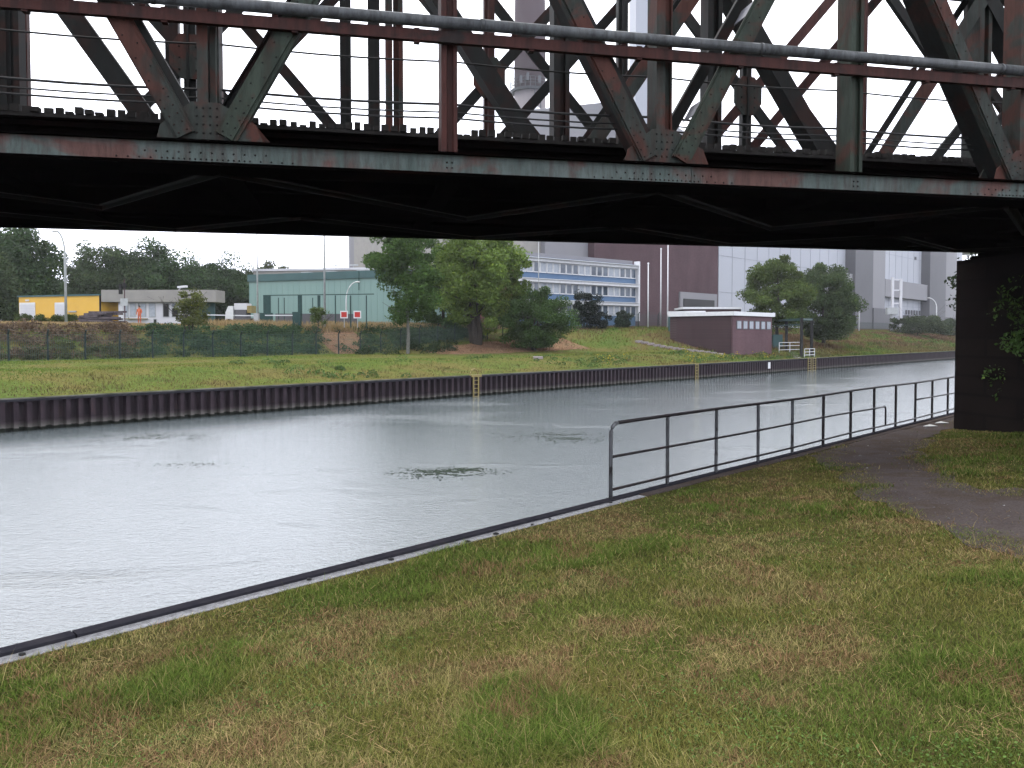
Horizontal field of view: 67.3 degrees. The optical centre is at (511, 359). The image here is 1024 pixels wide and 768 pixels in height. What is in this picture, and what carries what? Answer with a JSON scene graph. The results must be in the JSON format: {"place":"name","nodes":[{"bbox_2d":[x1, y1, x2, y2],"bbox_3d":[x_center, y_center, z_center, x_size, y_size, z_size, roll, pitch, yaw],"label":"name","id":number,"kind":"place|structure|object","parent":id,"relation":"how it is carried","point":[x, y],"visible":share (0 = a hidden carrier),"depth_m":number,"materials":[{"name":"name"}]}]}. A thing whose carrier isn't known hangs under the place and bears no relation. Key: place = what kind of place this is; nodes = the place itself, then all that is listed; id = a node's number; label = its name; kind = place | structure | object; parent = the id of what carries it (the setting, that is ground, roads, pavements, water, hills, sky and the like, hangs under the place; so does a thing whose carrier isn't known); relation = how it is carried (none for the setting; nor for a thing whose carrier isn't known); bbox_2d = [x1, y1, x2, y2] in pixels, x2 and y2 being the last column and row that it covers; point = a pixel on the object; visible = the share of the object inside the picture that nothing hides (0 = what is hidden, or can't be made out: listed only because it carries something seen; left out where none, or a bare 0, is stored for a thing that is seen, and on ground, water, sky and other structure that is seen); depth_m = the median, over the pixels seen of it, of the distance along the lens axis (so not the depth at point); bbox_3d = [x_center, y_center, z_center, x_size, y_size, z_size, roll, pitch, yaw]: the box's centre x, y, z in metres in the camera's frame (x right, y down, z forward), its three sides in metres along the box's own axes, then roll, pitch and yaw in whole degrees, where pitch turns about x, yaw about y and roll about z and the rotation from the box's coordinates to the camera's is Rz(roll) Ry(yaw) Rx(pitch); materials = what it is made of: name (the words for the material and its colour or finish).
{"place":"outdoors","nodes":[
{"label":"outdoors","id":0,"kind":"place"},
{"bbox_2d":[0,359,954,647],"bbox_3d":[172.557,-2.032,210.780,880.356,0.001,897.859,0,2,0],"label":"water","id":1,"kind":"structure","parent":0,"point":[96,531],"depth_m":25.70,"materials":[{"name":"grey liquid"}]},
{"bbox_2d":[26,401,814,480],"bbox_3d":[0.521,3.225,43.118,23.954,0.012,45.080,2,2,44],"label":"floating weed","id":2,"kind":"object","parent":1,"relation":"on","point":[461,469],"visible":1,"depth_m":32.77,"materials":[{"name":"green plant"}]},
{"bbox_2d":[0,351,954,432],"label":"sheet pile wall","id":3,"kind":"structure","parent":1,"relation":"in","point":[41,413],"depth_m":49.35,"materials":[{"name":"metal"}]},
{"bbox_2d":[470,369,481,396],"bbox_3d":[-2.740,1.935,57.709,0.300,2.486,1.000,2,3,44],"label":"quay ladder","id":4,"kind":"object","parent":3,"relation":"attached to","point":[478,375],"visible":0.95,"depth_m":57.61,"materials":[{"name":"yellow metal"}]},
{"bbox_2d":[0,323,954,398],"bbox_3d":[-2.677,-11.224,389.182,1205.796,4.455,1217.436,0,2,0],"label":"bank","id":5,"kind":"structure","parent":0,"point":[451,364],"depth_m":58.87,"materials":[{"name":"green plant"}]},
{"bbox_2d":[0,251,30,321],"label":"woodland tree","id":6,"kind":"object","parent":5,"relation":"on","point":[9,307],"visible":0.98,"depth_m":95.53,"materials":[{"name":"green plant"}]},
{"bbox_2d":[14,312,32,320],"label":"bush","id":7,"kind":"object","parent":5,"relation":"on","point":[29,317],"visible":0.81,"depth_m":80.58,"materials":[{"name":"green plant"}]},
{"bbox_2d":[0,228,69,321],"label":"woodland tree","id":8,"kind":"object","parent":5,"relation":"on","point":[35,260],"visible":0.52,"depth_m":102.41,"materials":[{"name":"green plant"}]},
{"bbox_2d":[33,313,49,321],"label":"bush","id":9,"kind":"object","parent":5,"relation":"on","point":[41,317],"visible":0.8,"depth_m":80.44,"materials":[{"name":"green plant"}]},
{"bbox_2d":[49,314,64,322],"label":"bush","id":10,"kind":"object","parent":5,"relation":"on","point":[56,318],"visible":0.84,"depth_m":80.19,"materials":[{"name":"green plant"}]},
{"bbox_2d":[51,230,67,321],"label":"street lamp","id":11,"kind":"object","parent":5,"relation":"on","point":[65,285],"visible":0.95,"depth_m":73.71,"materials":[{"name":"grey metal"}]},
{"bbox_2d":[17,294,118,321],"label":"site cabin","id":12,"kind":"object","parent":5,"relation":"on","point":[47,306],"visible":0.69,"depth_m":82.02,"materials":[{"name":"yellow metal"}]},
{"bbox_2d":[19,302,34,317],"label":"window","id":13,"kind":"structure","parent":12,"relation":"in","point":[28,308],"depth_m":83.39,"materials":[{"name":"white paint"}]},
{"bbox_2d":[55,302,64,315],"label":"window","id":14,"kind":"structure","parent":12,"relation":"in","point":[59,307],"depth_m":81.96,"materials":[{"name":"white paint"}]},
{"bbox_2d":[60,314,78,321],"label":"bush","id":15,"kind":"object","parent":5,"relation":"on","point":[72,317],"visible":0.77,"depth_m":80.11,"materials":[{"name":"green plant"}]},
{"bbox_2d":[58,239,150,294],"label":"woodland tree","id":16,"kind":"object","parent":5,"relation":"on","point":[89,276],"visible":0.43,"depth_m":123.79,"materials":[{"name":"green plant"}]},
{"bbox_2d":[118,279,127,322],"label":"signal post","id":17,"kind":"object","parent":5,"relation":"on","point":[124,301],"visible":0.91,"depth_m":72.75,"materials":[{"name":"grey metal"}]},
{"bbox_2d":[104,236,215,304],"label":"woodland tree","id":18,"kind":"object","parent":5,"relation":"on","point":[166,271],"visible":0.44,"depth_m":127.60,"materials":[{"name":"green plant"}]},
{"bbox_2d":[101,285,224,323],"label":"gatehouse","id":19,"kind":"object","parent":5,"relation":"on","point":[154,310],"visible":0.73,"depth_m":80.81,"materials":[{"name":"white paint"}]},
{"bbox_2d":[130,303,135,316],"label":"window","id":20,"kind":"structure","parent":19,"relation":"in","point":[132,305],"depth_m":80.83,"materials":[{"name":"white glass"}]},
{"bbox_2d":[140,303,145,316],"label":"window","id":21,"kind":"structure","parent":19,"relation":"in","point":[142,305],"depth_m":80.83,"materials":[{"name":"white glass"}]},
{"bbox_2d":[149,303,155,316],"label":"window","id":22,"kind":"structure","parent":19,"relation":"in","point":[152,306],"depth_m":80.83,"materials":[{"name":"white glass"}]},
{"bbox_2d":[162,303,169,316],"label":"window","id":23,"kind":"structure","parent":19,"relation":"in","point":[166,313],"depth_m":80.83,"materials":[{"name":"black paint"}]},
{"bbox_2d":[149,287,212,329],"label":"elder bush","id":24,"kind":"object","parent":5,"relation":"on","point":[189,317],"visible":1,"depth_m":67.37,"materials":[{"name":"green plant"}]},
{"bbox_2d":[183,263,233,311],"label":"woodland tree","id":25,"kind":"object","parent":5,"relation":"on","point":[205,275],"visible":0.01,"depth_m":136.90,"materials":[{"name":"green plant"}]},
{"bbox_2d":[199,250,248,321],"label":"woodland tree","id":26,"kind":"object","parent":5,"relation":"on","point":[232,283],"visible":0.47,"depth_m":138.46,"materials":[{"name":"green plant"}]},
{"bbox_2d":[208,313,259,321],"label":"boom barrier","id":27,"kind":"object","parent":5,"relation":"on","point":[256,316],"visible":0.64,"depth_m":79.68,"materials":[{"name":"white metal"}]},
{"bbox_2d":[225,303,255,320],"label":"service truck","id":28,"kind":"object","parent":5,"relation":"on","point":[242,309],"visible":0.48,"depth_m":95.95,"materials":[{"name":"white paint"}]},
{"bbox_2d":[0,318,485,359],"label":"bramble thicket","id":29,"kind":"object","parent":5,"relation":"on","point":[229,331],"visible":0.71,"depth_m":69.59,"materials":[{"name":"green plant"}]},
{"bbox_2d":[236,262,260,320],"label":"woodland tree","id":30,"kind":"object","parent":5,"relation":"on","point":[248,272],"depth_m":150.08,"materials":[{"name":"green plant"}]},
{"bbox_2d":[0,318,508,331],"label":"dry grass","id":31,"kind":"structure","parent":5,"relation":"on","point":[224,322],"depth_m":79.99,"materials":[{"name":"plant"}]},
{"bbox_2d":[256,234,258,312],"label":"flagpole","id":32,"kind":"object","parent":5,"relation":"on","point":[257,270],"visible":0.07,"depth_m":94.62,"materials":[{"name":"white metal"}]},
{"bbox_2d":[260,260,290,268],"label":"woodland tree","id":33,"kind":"object","parent":5,"relation":"on","point":[268,265],"visible":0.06,"depth_m":183.40,"materials":[{"name":"green plant"}]},
{"bbox_2d":[265,314,301,324],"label":"boom barrier","id":34,"kind":"object","parent":5,"relation":"on","point":[297,319],"visible":0.86,"depth_m":79.72,"materials":[{"name":"teal metal"}]},
{"bbox_2d":[275,314,356,324],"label":"wall","id":35,"kind":"structure","parent":5,"relation":"on","point":[305,317],"depth_m":91.06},
{"bbox_2d":[259,294,373,327],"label":"sliding gate","id":36,"kind":"structure","parent":5,"relation":"on","point":[266,305],"depth_m":83.79,"materials":[{"name":"green metal"}]},
{"bbox_2d":[308,306,330,329],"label":"elder bush","id":37,"kind":"object","parent":5,"relation":"on","point":[318,314],"visible":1,"depth_m":75.69,"materials":[{"name":"green plant"}]},
{"bbox_2d":[323,236,325,326],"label":"flagpole","id":38,"kind":"object","parent":5,"relation":"on","point":[324,283],"visible":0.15,"depth_m":81.70,"materials":[{"name":"white metal"}]},
{"bbox_2d":[0,311,666,360],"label":"wire fence","id":39,"kind":"object","parent":5,"relation":"on","point":[120,346],"visible":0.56,"depth_m":67.64,"materials":[{"name":"metal"}]},
{"bbox_2d":[313,328,375,353],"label":"bare earth","id":40,"kind":"structure","parent":5,"relation":"on","point":[344,340],"depth_m":80.42,"materials":[{"name":"brown soil"}]},
{"bbox_2d":[340,311,347,327],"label":"warning sign","id":41,"kind":"object","parent":40,"relation":"on","point":[344,314],"visible":1,"depth_m":78.89,"materials":[{"name":"metal"}]},
{"bbox_2d":[247,269,451,322],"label":"green warehouse","id":42,"kind":"structure","parent":5,"relation":"on","point":[295,285],"depth_m":111.50,"materials":[{"name":"metal"}]},
{"bbox_2d":[252,267,372,274],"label":"roof","id":43,"kind":"structure","parent":42,"relation":"attached to","point":[278,271],"depth_m":142.79,"materials":[{"name":"metal"}]},
{"bbox_2d":[360,237,444,353],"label":"broadleaf tree","id":44,"kind":"object","parent":5,"relation":"on","point":[399,258],"visible":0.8,"depth_m":77.82,"materials":[{"name":"green plant"}]},
{"bbox_2d":[412,239,466,328],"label":"broadleaf tree","id":45,"kind":"object","parent":5,"relation":"on","point":[435,318],"visible":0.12,"depth_m":93.08,"materials":[{"name":"green plant"}]},
{"bbox_2d":[349,237,587,268],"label":"grey hall","id":46,"kind":"structure","parent":5,"relation":"on","point":[359,247],"depth_m":140.99,"materials":[{"name":"grey metal"}]},
{"bbox_2d":[426,336,589,353],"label":"bare earth","id":47,"kind":"structure","parent":5,"relation":"on","point":[489,343],"depth_m":87.64,"materials":[{"name":"brown soil"}]},
{"bbox_2d":[427,239,532,344],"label":"broadleaf tree","id":48,"kind":"object","parent":47,"relation":"on","point":[471,269],"visible":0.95,"depth_m":85.76,"materials":[{"name":"green plant"}]},
{"bbox_2d":[228,346,815,378],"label":"bank weeds","id":49,"kind":"object","parent":5,"relation":"on","point":[596,359],"visible":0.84,"depth_m":71.23,"materials":[{"name":"green plant"}]},
{"bbox_2d":[510,0,545,120],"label":"chimney","id":50,"kind":"object","parent":5,"relation":"on","point":[528,84],"visible":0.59,"depth_m":291.09,"materials":[{"name":"white paint"}]},
{"bbox_2d":[495,286,581,350],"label":"round shrub","id":51,"kind":"object","parent":5,"relation":"on","point":[531,332],"visible":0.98,"depth_m":87.32,"materials":[{"name":"green plant"}]},
{"bbox_2d":[480,251,639,325],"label":"office block","id":52,"kind":"structure","parent":5,"relation":"on","point":[615,283],"depth_m":114.10,"materials":[{"name":"white paint"},{"name":"blue paint"},{"name":"glass"}]},
{"bbox_2d":[533,261,539,272],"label":"window","id":53,"kind":"structure","parent":52,"relation":"in","point":[535,263],"depth_m":107.47,"materials":[{"name":"white glass"}]},
{"bbox_2d":[540,262,546,272],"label":"window","id":54,"kind":"structure","parent":52,"relation":"in","point":[543,265],"depth_m":108.37,"materials":[{"name":"grey glass"}]},
{"bbox_2d":[547,262,552,272],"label":"window","id":55,"kind":"structure","parent":52,"relation":"in","point":[549,264],"depth_m":109.08,"materials":[{"name":"grey glass"}]},
{"bbox_2d":[553,263,559,273],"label":"window","id":56,"kind":"structure","parent":52,"relation":"in","point":[556,266],"depth_m":109.88,"materials":[{"name":"grey glass"}]},
{"bbox_2d":[553,283,559,293],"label":"window","id":57,"kind":"structure","parent":52,"relation":"in","point":[556,286],"depth_m":109.96,"materials":[{"name":"white glass"}]},
{"bbox_2d":[560,263,565,273],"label":"window","id":58,"kind":"structure","parent":52,"relation":"in","point":[562,265],"depth_m":110.61,"materials":[{"name":"grey glass"}]},
{"bbox_2d":[560,283,565,293],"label":"window","id":59,"kind":"structure","parent":52,"relation":"in","point":[562,286],"depth_m":110.72,"materials":[{"name":"grey glass"}]},
{"bbox_2d":[566,264,571,274],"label":"window","id":60,"kind":"structure","parent":52,"relation":"in","point":[568,266],"depth_m":111.42,"materials":[{"name":"grey glass"}]},
{"bbox_2d":[566,284,571,294],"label":"window","id":61,"kind":"structure","parent":52,"relation":"in","point":[568,286],"depth_m":111.45,"materials":[{"name":"white glass"}]},
{"bbox_2d":[572,264,577,274],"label":"window","id":62,"kind":"structure","parent":52,"relation":"in","point":[574,266],"depth_m":112.08,"materials":[{"name":"white glass"}]},
{"bbox_2d":[578,265,584,275],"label":"window","id":63,"kind":"structure","parent":52,"relation":"in","point":[581,268],"depth_m":112.90,"materials":[{"name":"white glass"}]},
{"bbox_2d":[584,265,590,275],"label":"window","id":64,"kind":"structure","parent":52,"relation":"in","point":[587,267],"depth_m":113.69,"materials":[{"name":"white glass"}]},
{"bbox_2d":[608,286,613,296],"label":"window","id":65,"kind":"structure","parent":52,"relation":"in","point":[610,288],"depth_m":116.84,"materials":[{"name":"white glass"}]},
{"bbox_2d":[614,267,619,277],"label":"window","id":66,"kind":"structure","parent":52,"relation":"in","point":[616,270],"depth_m":117.49,"materials":[{"name":"white glass"}]},
{"bbox_2d":[614,286,619,296],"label":"window","id":67,"kind":"structure","parent":52,"relation":"in","point":[616,289],"depth_m":117.57,"materials":[{"name":"white glass"}]},
{"bbox_2d":[571,289,613,328],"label":"conifer shrub","id":68,"kind":"object","parent":5,"relation":"on","point":[589,309],"visible":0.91,"depth_m":103.08,"materials":[{"name":"green plant"}]},
{"bbox_2d":[530,103,683,139],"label":"boiler house","id":69,"kind":"structure","parent":5,"relation":"on","point":[594,108],"depth_m":197.21,"materials":[{"name":"grey metal"}]},
{"bbox_2d":[613,310,633,327],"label":"bush","id":70,"kind":"object","parent":5,"relation":"on","point":[622,318],"visible":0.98,"depth_m":107.38,"materials":[{"name":"green plant"}]},
{"bbox_2d":[629,0,647,123],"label":"lift tower","id":71,"kind":"structure","parent":5,"relation":"on","point":[638,15],"depth_m":176.18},
{"bbox_2d":[647,263,648,326],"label":"flagpole","id":72,"kind":"object","parent":5,"relation":"on","point":[648,299],"visible":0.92,"depth_m":113.75,"materials":[{"name":"white metal"}]},
{"bbox_2d":[588,243,717,326],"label":"brick hall","id":73,"kind":"structure","parent":5,"relation":"on","point":[692,276],"depth_m":158.75,"materials":[{"name":"brown brick"}]},
{"bbox_2d":[660,248,661,325],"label":"flagpole","id":74,"kind":"object","parent":5,"relation":"on","point":[660,282],"visible":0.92,"depth_m":117.63,"materials":[{"name":"white metal"}]},
{"bbox_2d":[667,245,668,326],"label":"flagpole","id":75,"kind":"object","parent":5,"relation":"on","point":[667,282],"visible":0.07,"depth_m":115.62,"materials":[{"name":"white metal"}]},
{"bbox_2d":[635,340,722,354],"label":"concrete stair","id":76,"kind":"object","parent":5,"relation":"on","point":[654,344],"visible":0.81,"depth_m":96.65,"materials":[{"name":"grey concrete"}]},
{"bbox_2d":[667,311,705,330],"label":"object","id":77,"kind":"structure","parent":5,"relation":"on","point":[678,312],"depth_m":105.82,"materials":[{"name":"white paint"}]},
{"bbox_2d":[674,307,741,311],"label":"pump annex","id":78,"kind":"object","parent":5,"relation":"on","point":[715,309],"visible":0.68,"depth_m":111.83,"materials":[{"name":"white metal"}]},
{"bbox_2d":[668,311,774,355],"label":"pump house","id":79,"kind":"structure","parent":5,"relation":"on","point":[733,332],"depth_m":97.82,"materials":[{"name":"brick"}]},
{"bbox_2d":[735,254,818,334],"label":"maple tree","id":80,"kind":"object","parent":5,"relation":"on","point":[795,292],"visible":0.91,"depth_m":109.80,"materials":[{"name":"green plant"}]},
{"bbox_2d":[772,318,812,357],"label":"steel gantry","id":81,"kind":"object","parent":5,"relation":"on","point":[776,338],"visible":0.79,"depth_m":104.11,"materials":[{"name":"metal"}]},
{"bbox_2d":[779,342,814,357],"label":"white guardrail","id":82,"kind":"object","parent":5,"relation":"on","point":[796,349],"visible":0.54,"depth_m":104.84,"materials":[{"name":"metal"}]},
{"bbox_2d":[786,262,868,342],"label":"maple tree","id":83,"kind":"object","parent":5,"relation":"on","point":[839,301],"visible":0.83,"depth_m":118.73,"materials":[{"name":"green plant"}]},
{"bbox_2d":[718,246,977,330],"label":"turbine hall","id":84,"kind":"structure","parent":5,"relation":"on","point":[923,275],"depth_m":240.09,"materials":[{"name":"grey metal"}]},
{"bbox_2d":[853,322,904,329],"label":"crest fence","id":85,"kind":"object","parent":5,"relation":"on","point":[867,325],"visible":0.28,"depth_m":198.71,"materials":[{"name":"grey metal"}]},
{"bbox_2d":[885,277,902,330],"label":"pipe portal","id":86,"kind":"object","parent":5,"relation":"on","point":[892,310],"visible":0.9,"depth_m":181.39,"materials":[{"name":"white metal"}]},
{"bbox_2d":[888,304,954,334],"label":"bramble bush","id":87,"kind":"object","parent":5,"relation":"on","point":[924,324],"visible":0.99,"depth_m":174.68,"materials":[{"name":"green plant"}]},
{"bbox_2d":[925,312,955,335],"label":"bramble bush","id":88,"kind":"object","parent":5,"relation":"on","point":[950,321],"visible":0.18,"depth_m":192.85,"materials":[{"name":"green plant"}]},
{"bbox_2d":[944,253,976,310],"bbox_3d":[15.803,-1.166,25.734,2.359,5.396,2.538,0,2,0],"label":"pier shrub","id":89,"kind":"object","parent":5,"relation":"on","point":[952,281],"visible":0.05,"depth_m":26.32,"materials":[{"name":"green plant"}]},
{"bbox_2d":[1,0,1003,282],"label":"sky","id":90,"kind":"structure","parent":0,"point":[59,58],"materials":[{"name":"white"}]},
{"bbox_2d":[0,421,1023,767],"bbox_3d":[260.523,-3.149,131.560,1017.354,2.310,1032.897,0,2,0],"label":"bank","id":91,"kind":"structure","parent":0,"point":[628,520],"depth_m":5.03,"materials":[{"name":"green plant"}]},
{"bbox_2d":[0,412,953,664],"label":"quay wall","id":92,"kind":"structure","parent":91,"relation":"on","point":[104,629],"depth_m":7.03,"materials":[{"name":"concrete"}]},
{"bbox_2d":[609,376,954,498],"bbox_3d":[11.623,1.018,20.500,0.082,1.108,29.651,2,3,44],"label":"railing","id":93,"kind":"object","parent":92,"relation":"on","point":[715,438],"visible":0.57,"depth_m":12.85,"materials":[{"name":"metal"}]},
{"bbox_2d":[1,459,1023,767],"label":"dry stems","id":94,"kind":"object","parent":91,"relation":"on","point":[295,747],"visible":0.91,"depth_m":4.45,"materials":[{"name":"beige plant"}]},
{"bbox_2d":[37,467,1023,767],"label":"clover","id":95,"kind":"object","parent":91,"relation":"on","point":[965,741],"visible":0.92,"depth_m":3.99,"materials":[{"name":"green plant"}]},
{"bbox_2d":[954,240,1023,432],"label":"bridge pier","id":96,"kind":"structure","parent":91,"relation":"on","point":[981,278],"depth_m":16.44,"materials":[{"name":"concrete"}]},
{"bbox_2d":[0,0,1023,252],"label":"railway bridge","id":97,"kind":"structure","parent":96,"relation":"on","point":[202,152],"depth_m":10.19,"materials":[{"name":"paint"}]},
{"bbox_2d":[981,275,1023,400],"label":"ivy","id":98,"kind":"object","parent":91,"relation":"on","point":[1013,342],"visible":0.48,"depth_m":15.62,"materials":[{"name":"green plant"}]},
{"bbox_2d":[808,416,1023,563],"bbox_3d":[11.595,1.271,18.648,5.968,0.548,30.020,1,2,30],"label":"gravel path","id":99,"kind":"structure","parent":0,"point":[983,507],"depth_m":9.40,"materials":[{"name":"grey gravel"}]},
{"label":"timber beam","id":100,"kind":"object","parent":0,"visible":0},
{"bbox_2d":[79,319,109,321],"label":"timber beam","id":101,"kind":"structure","parent":100,"relation":"on","point":[93,320],"depth_m":71.65,"materials":[{"name":"wood"}]},
{"bbox_2d":[85,317,120,318],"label":"timber beam","id":102,"kind":"structure","parent":101,"relation":"on","point":[102,317],"depth_m":72.00,"materials":[{"name":"brown wood"}]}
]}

